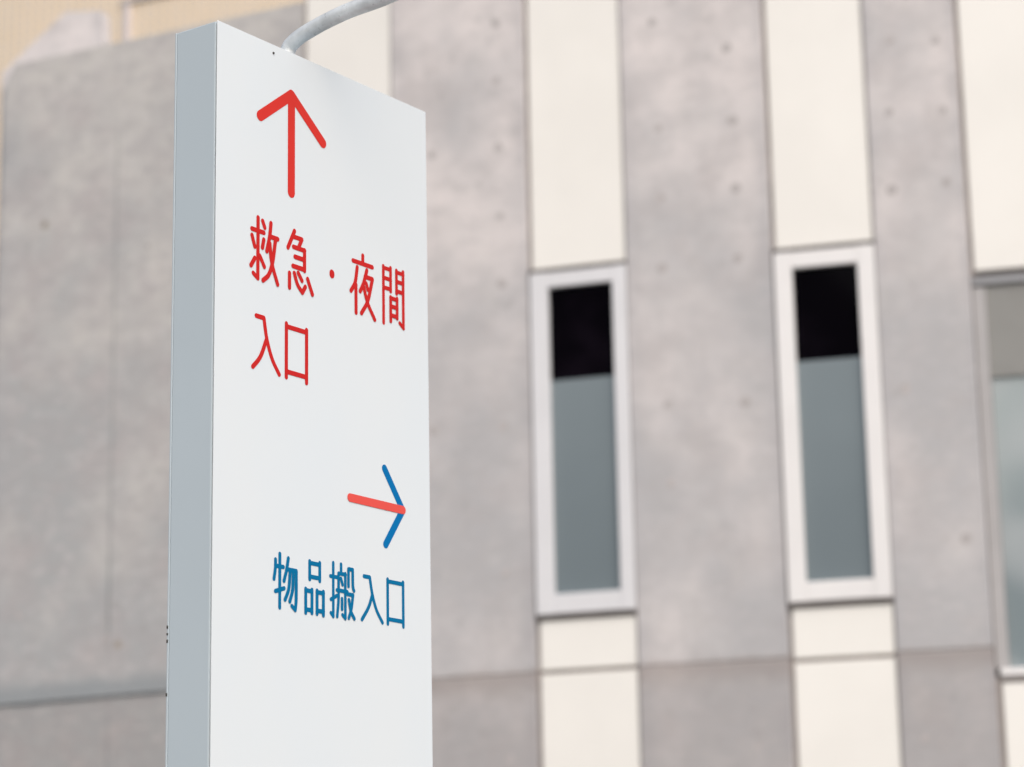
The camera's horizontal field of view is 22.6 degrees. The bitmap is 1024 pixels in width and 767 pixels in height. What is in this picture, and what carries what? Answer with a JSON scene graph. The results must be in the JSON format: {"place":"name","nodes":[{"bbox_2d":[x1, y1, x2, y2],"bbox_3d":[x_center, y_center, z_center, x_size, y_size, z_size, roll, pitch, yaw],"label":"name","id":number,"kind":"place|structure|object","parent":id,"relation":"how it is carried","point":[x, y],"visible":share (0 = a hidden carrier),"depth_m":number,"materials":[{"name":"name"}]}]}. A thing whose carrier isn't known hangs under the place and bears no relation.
{"place":"outdoors","nodes":[
{"label":"outdoors","id":0,"kind":"place"},
{"bbox_2d":[0,10,110,117],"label":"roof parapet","id":1,"kind":"structure","parent":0,"point":[67,32],"depth_m":19.61,"materials":[{"name":"concrete"}]},
{"bbox_2d":[0,0,304,136],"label":"tiled building","id":2,"kind":"structure","parent":0,"point":[25,25],"depth_m":25.36,"materials":[{"name":"beige tile"}]},
{"bbox_2d":[0,0,1023,766],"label":"concrete building","id":3,"kind":"structure","parent":0,"point":[726,368],"depth_m":16.70,"materials":[{"name":"grey concrete"}]},
{"bbox_2d":[530,264,636,615],"bbox_3d":[0.462,0.359,16.715,0.661,2.295,0.056,-5,-15,17],"label":"window","id":4,"kind":"structure","parent":3,"relation":"in","point":[584,496],"depth_m":16.71,"materials":[{"name":"grey glass"}]},
{"bbox_2d":[773,244,892,603],"bbox_3d":[2.034,0.244,16.260,0.649,2.289,0.056,-5,-14,15],"label":"window","id":5,"kind":"structure","parent":3,"relation":"in","point":[838,546],"depth_m":16.25,"materials":[{"name":"grey glass"}]},
{"bbox_2d":[971,272,1023,676],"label":"window","id":6,"kind":"structure","parent":3,"relation":"in","point":[998,309],"depth_m":16.01,"materials":[{"name":"grey glass"}]},
{"label":"ground","id":7,"kind":"structure","parent":0,"visible":0},
{"bbox_2d":[165,0,432,766],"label":"direction sign","id":8,"kind":"object","parent":7,"relation":"on","point":[298,628],"visible":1,"depth_m":4.93,"materials":[{"name":"white metal"}]}
]}

